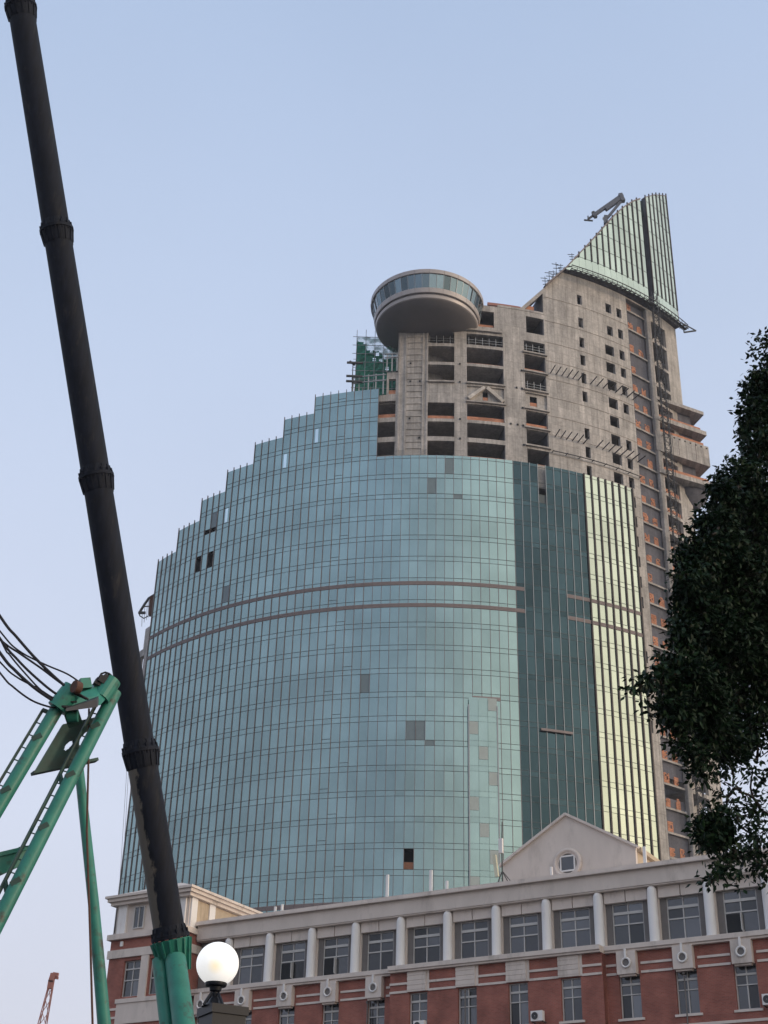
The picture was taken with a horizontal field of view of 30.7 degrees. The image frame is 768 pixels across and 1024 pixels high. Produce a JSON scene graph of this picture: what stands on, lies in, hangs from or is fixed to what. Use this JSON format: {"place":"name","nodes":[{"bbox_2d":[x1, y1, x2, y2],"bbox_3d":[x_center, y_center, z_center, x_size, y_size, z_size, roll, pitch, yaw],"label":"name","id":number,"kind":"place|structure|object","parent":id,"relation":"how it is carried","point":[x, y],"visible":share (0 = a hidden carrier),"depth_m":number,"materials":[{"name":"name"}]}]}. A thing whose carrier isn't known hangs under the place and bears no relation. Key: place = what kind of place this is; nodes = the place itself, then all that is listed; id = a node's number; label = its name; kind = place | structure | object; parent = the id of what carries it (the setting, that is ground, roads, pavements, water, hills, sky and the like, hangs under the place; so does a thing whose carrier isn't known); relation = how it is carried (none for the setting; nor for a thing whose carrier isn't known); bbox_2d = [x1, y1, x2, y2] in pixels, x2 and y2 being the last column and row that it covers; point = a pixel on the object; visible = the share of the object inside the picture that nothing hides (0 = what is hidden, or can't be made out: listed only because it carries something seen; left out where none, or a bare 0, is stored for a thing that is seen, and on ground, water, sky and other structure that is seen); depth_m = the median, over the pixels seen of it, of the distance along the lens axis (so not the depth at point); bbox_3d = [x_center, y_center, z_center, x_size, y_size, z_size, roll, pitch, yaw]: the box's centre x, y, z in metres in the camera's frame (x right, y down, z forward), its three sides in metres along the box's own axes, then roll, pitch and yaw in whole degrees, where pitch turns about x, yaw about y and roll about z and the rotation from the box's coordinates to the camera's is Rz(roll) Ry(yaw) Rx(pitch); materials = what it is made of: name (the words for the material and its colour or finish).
{"place":"outdoors","nodes":[
{"label":"outdoors","id":0,"kind":"place"},
{"bbox_2d":[0,0,767,1023],"label":"sky","id":1,"kind":"structure","parent":0,"point":[242,179],"materials":[{"name":"blue"}]},
{"bbox_2d":[113,192,722,933],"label":"skyscraper","id":2,"kind":"structure","parent":0,"point":[405,634],"depth_m":204.20,"materials":[{"name":"teal glass"}]},
{"bbox_2d":[119,771,126,889],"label":"rope","id":3,"kind":"object","parent":2,"relation":"hanging from","point":[123,825],"visible":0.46,"depth_m":200.87,"materials":[{"name":"metal"}]},
{"bbox_2d":[121,774,128,893],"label":"rope","id":4,"kind":"object","parent":2,"relation":"hanging from","point":[124,838],"visible":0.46,"depth_m":200.08,"materials":[{"name":"metal"}]},
{"bbox_2d":[126,787,130,885],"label":"rope","id":5,"kind":"object","parent":2,"relation":"hanging from","point":[128,837],"visible":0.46,"depth_m":200.26,"materials":[{"name":"metal"}]},
{"bbox_2d":[138,594,153,620],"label":"curved scaffold","id":6,"kind":"object","parent":2,"relation":"attached to","point":[149,600],"visible":0.94,"depth_m":224.95,"materials":[{"name":"metal"}]},
{"bbox_2d":[346,353,398,394],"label":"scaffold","id":7,"kind":"object","parent":2,"relation":"attached to","point":[353,381],"visible":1,"depth_m":221.21,"materials":[{"name":"metal"}]},
{"bbox_2d":[351,330,397,394],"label":"netted scaffold","id":8,"kind":"object","parent":2,"relation":"on","point":[365,356],"visible":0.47,"depth_m":227.84,"materials":[{"name":"fabric"}]},
{"bbox_2d":[372,273,482,319],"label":"lookout window","id":9,"kind":"structure","parent":2,"relation":"in","point":[416,280],"depth_m":221.48,"materials":[{"name":"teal glass"}]},
{"bbox_2d":[584,193,624,224],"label":"davit crane","id":10,"kind":"object","parent":2,"relation":"on","point":[618,200],"visible":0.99,"depth_m":248.25,"materials":[{"name":"metal"}]},
{"bbox_2d":[568,265,695,332],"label":"work platform","id":11,"kind":"structure","parent":2,"relation":"attached to","point":[680,324],"depth_m":239.79,"materials":[{"name":"metal"}]},
{"bbox_2d":[105,813,767,1023],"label":"brick building","id":12,"kind":"structure","parent":0,"point":[600,926],"depth_m":91.17,"materials":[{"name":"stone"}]},
{"bbox_2d":[122,960,140,996],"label":"window","id":13,"kind":"structure","parent":12,"relation":"in","point":[132,968],"depth_m":103.33,"materials":[{"name":"grey glass"}]},
{"bbox_2d":[132,905,145,928],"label":"window","id":14,"kind":"structure","parent":12,"relation":"in","point":[139,911],"depth_m":105.39,"materials":[{"name":"grey glass"}]},
{"bbox_2d":[149,958,155,993],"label":"window","id":15,"kind":"structure","parent":12,"relation":"in","point":[152,985],"depth_m":102.11,"materials":[{"name":"grey glass"}]},
{"bbox_2d":[245,1011,251,1023],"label":"window","id":16,"kind":"structure","parent":12,"relation":"in","point":[248,1019],"depth_m":98.23,"materials":[{"name":"glass"}]},
{"bbox_2d":[238,946,263,983],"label":"window","id":17,"kind":"structure","parent":12,"relation":"in","point":[251,959],"depth_m":100.47,"materials":[{"name":"grey glass"}]},
{"bbox_2d":[279,1007,294,1023],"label":"window","id":18,"kind":"structure","parent":12,"relation":"in","point":[286,1015],"depth_m":96.76,"materials":[{"name":"glass"}]},
{"bbox_2d":[280,941,305,979],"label":"window","id":19,"kind":"structure","parent":12,"relation":"in","point":[292,954],"depth_m":98.81,"materials":[{"name":"grey glass"}]},
{"bbox_2d":[323,1003,338,1023],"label":"window","id":20,"kind":"structure","parent":12,"relation":"in","point":[331,1012],"depth_m":95.07,"materials":[{"name":"glass"}]},
{"bbox_2d":[323,936,348,975],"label":"window","id":21,"kind":"structure","parent":12,"relation":"in","point":[335,961],"depth_m":97.19,"materials":[{"name":"grey glass"}]},
{"bbox_2d":[368,998,384,1023],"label":"window","id":22,"kind":"structure","parent":12,"relation":"in","point":[376,1008],"depth_m":93.39,"materials":[{"name":"glass"}]},
{"bbox_2d":[367,931,393,970],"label":"window","id":23,"kind":"structure","parent":12,"relation":"in","point":[380,945],"depth_m":95.61,"materials":[{"name":"grey glass"}]},
{"bbox_2d":[385,874,388,896],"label":"panel antenna","id":24,"kind":"object","parent":12,"relation":"on","point":[387,886],"visible":0.61,"depth_m":98.48,"materials":[{"name":"white paint"}]},
{"bbox_2d":[410,992,426,1023],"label":"window","id":25,"kind":"structure","parent":12,"relation":"in","point":[418,1011],"depth_m":91.25,"materials":[{"name":"glass"}]},
{"bbox_2d":[413,1020,426,1023],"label":"air conditioner","id":26,"kind":"object","parent":12,"relation":"attached to","point":[420,1022],"visible":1,"depth_m":89.83,"materials":[{"name":"white paint"}]},
{"bbox_2d":[413,925,439,963],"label":"window","id":27,"kind":"structure","parent":12,"relation":"in","point":[426,946],"depth_m":94.01,"materials":[{"name":"grey glass"}]},
{"bbox_2d":[429,870,432,890],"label":"panel antenna","id":28,"kind":"object","parent":12,"relation":"on","point":[430,880],"visible":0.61,"depth_m":96.90,"materials":[{"name":"white paint"}]},
{"bbox_2d":[459,987,476,1023],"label":"window","id":29,"kind":"structure","parent":12,"relation":"in","point":[471,993],"depth_m":89.51,"materials":[{"name":"glass"}]},
{"bbox_2d":[461,920,488,958],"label":"window","id":30,"kind":"structure","parent":12,"relation":"in","point":[474,935],"depth_m":92.40,"materials":[{"name":"grey glass"}]},
{"bbox_2d":[492,828,509,881],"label":"antenna mast","id":31,"kind":"object","parent":12,"relation":"on","point":[501,852],"visible":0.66,"depth_m":95.22,"materials":[{"name":"metal"}]},
{"bbox_2d":[510,983,528,1023],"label":"window","id":32,"kind":"structure","parent":12,"relation":"in","point":[519,1014],"depth_m":87.84,"materials":[{"name":"glass"}]},
{"bbox_2d":[509,914,538,952],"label":"window","id":33,"kind":"structure","parent":12,"relation":"in","point":[523,929],"depth_m":90.76,"materials":[{"name":"grey glass"}]},
{"bbox_2d":[530,1010,545,1023],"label":"air conditioner","id":34,"kind":"object","parent":12,"relation":"attached to","point":[538,1016],"visible":1,"depth_m":86.01,"materials":[{"name":"white paint"}]},
{"bbox_2d":[559,978,584,1023],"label":"window","id":35,"kind":"structure","parent":12,"relation":"in","point":[571,988],"depth_m":86.16,"materials":[{"name":"glass"}]},
{"bbox_2d":[560,908,590,947],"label":"window","id":36,"kind":"structure","parent":12,"relation":"in","point":[574,924],"depth_m":89.14,"materials":[{"name":"grey glass"}]},
{"bbox_2d":[612,901,644,944],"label":"window","id":37,"kind":"structure","parent":12,"relation":"in","point":[628,918],"depth_m":87.48,"materials":[{"name":"grey glass"}]},
{"bbox_2d":[618,974,644,1021],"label":"window","id":38,"kind":"structure","parent":12,"relation":"in","point":[631,1002],"depth_m":84.99,"materials":[{"name":"glass"}]},
{"bbox_2d":[642,846,646,862],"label":"panel antenna","id":39,"kind":"object","parent":12,"relation":"on","point":[644,854],"visible":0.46,"depth_m":89.75,"materials":[{"name":"white paint"}]},
{"bbox_2d":[666,895,701,938],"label":"window","id":40,"kind":"structure","parent":12,"relation":"in","point":[683,913],"depth_m":85.87,"materials":[{"name":"grey glass"}]},
{"bbox_2d":[675,969,702,1016],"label":"window","id":41,"kind":"structure","parent":12,"relation":"in","point":[691,982],"depth_m":83.37,"materials":[{"name":"glass"}]},
{"bbox_2d":[722,888,759,932],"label":"window","id":42,"kind":"structure","parent":12,"relation":"in","point":[740,909],"depth_m":84.21,"materials":[{"name":"grey glass"}]},
{"bbox_2d":[734,964,763,1012],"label":"window","id":43,"kind":"structure","parent":12,"relation":"in","point":[748,999],"depth_m":81.76,"materials":[{"name":"glass"}]},
{"bbox_2d":[761,994,767,1007],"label":"air conditioner","id":44,"kind":"object","parent":12,"relation":"attached to","point":[765,1000],"visible":1,"depth_m":80.17,"materials":[{"name":"white paint"}]},
{"label":"ground","id":45,"kind":"structure","parent":0,"visible":0},
{"bbox_2d":[37,972,58,1023],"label":"distant crane","id":46,"kind":"object","parent":45,"relation":"on","point":[53,976],"visible":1,"depth_m":249.60,"materials":[{"name":"red metal"}]},
{"bbox_2d":[0,671,120,1023],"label":"crane gantry","id":47,"kind":"object","parent":45,"relation":"on","point":[103,691],"visible":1,"depth_m":28.38,"materials":[{"name":"green metal"}]},
{"bbox_2d":[0,661,51,697],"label":"cable","id":48,"kind":"object","parent":47,"relation":"attached to","point":[10,672],"visible":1,"depth_m":28.81,"materials":[{"name":"black rubber"}]},
{"bbox_2d":[0,672,55,707],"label":"cable","id":49,"kind":"object","parent":47,"relation":"attached to","point":[16,689],"visible":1,"depth_m":28.61,"materials":[{"name":"black rubber"}]},
{"bbox_2d":[0,637,56,694],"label":"cable","id":50,"kind":"object","parent":47,"relation":"attached to","point":[29,671],"visible":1,"depth_m":28.90,"materials":[{"name":"black rubber"}]},
{"bbox_2d":[0,651,73,707],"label":"cable","id":51,"kind":"object","parent":47,"relation":"attached to","point":[22,677],"visible":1,"depth_m":28.75,"materials":[{"name":"black rubber"}]},
{"bbox_2d":[0,641,76,702],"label":"cable","id":52,"kind":"object","parent":47,"relation":"attached to","point":[21,669],"visible":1,"depth_m":28.90,"materials":[{"name":"black rubber"}]},
{"bbox_2d":[0,630,78,680],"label":"cable","id":53,"kind":"object","parent":47,"relation":"attached to","point":[14,647],"visible":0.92,"depth_m":29.03,"materials":[{"name":"black rubber"}]},
{"bbox_2d":[0,614,85,699],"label":"cable","id":54,"kind":"object","parent":47,"relation":"attached to","point":[12,632],"visible":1,"depth_m":29.08,"materials":[{"name":"black rubber"}]},
{"bbox_2d":[3,641,88,699],"bbox_3d":[-8.615,1.907,29.851,5.232,4.408,0.267,0,-30,3],"label":"cable","id":55,"kind":"object","parent":47,"relation":"attached to","point":[34,663],"visible":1,"depth_m":28.97,"materials":[{"name":"black rubber"}]},
{"bbox_2d":[4,0,194,1023],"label":"tube boom","id":56,"kind":"object","parent":45,"relation":"on","point":[171,962],"visible":1,"depth_m":33.56,"materials":[{"name":"metal"}]},
{"bbox_2d":[196,942,248,1023],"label":"street lamp","id":57,"kind":"object","parent":45,"relation":"on","point":[217,965],"visible":1,"depth_m":11.70,"materials":[{"name":"white glass"}]},
{"bbox_2d":[650,290,710,854],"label":"builders hoist","id":58,"kind":"object","parent":45,"relation":"on","point":[666,457],"visible":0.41,"depth_m":228.55,"materials":[{"name":"metal"}]},
{"bbox_2d":[617,326,767,894],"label":"leafy tree","id":59,"kind":"object","parent":45,"relation":"on","point":[718,630],"visible":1,"depth_m":14.84,"materials":[{"name":"green plant"}]}
]}

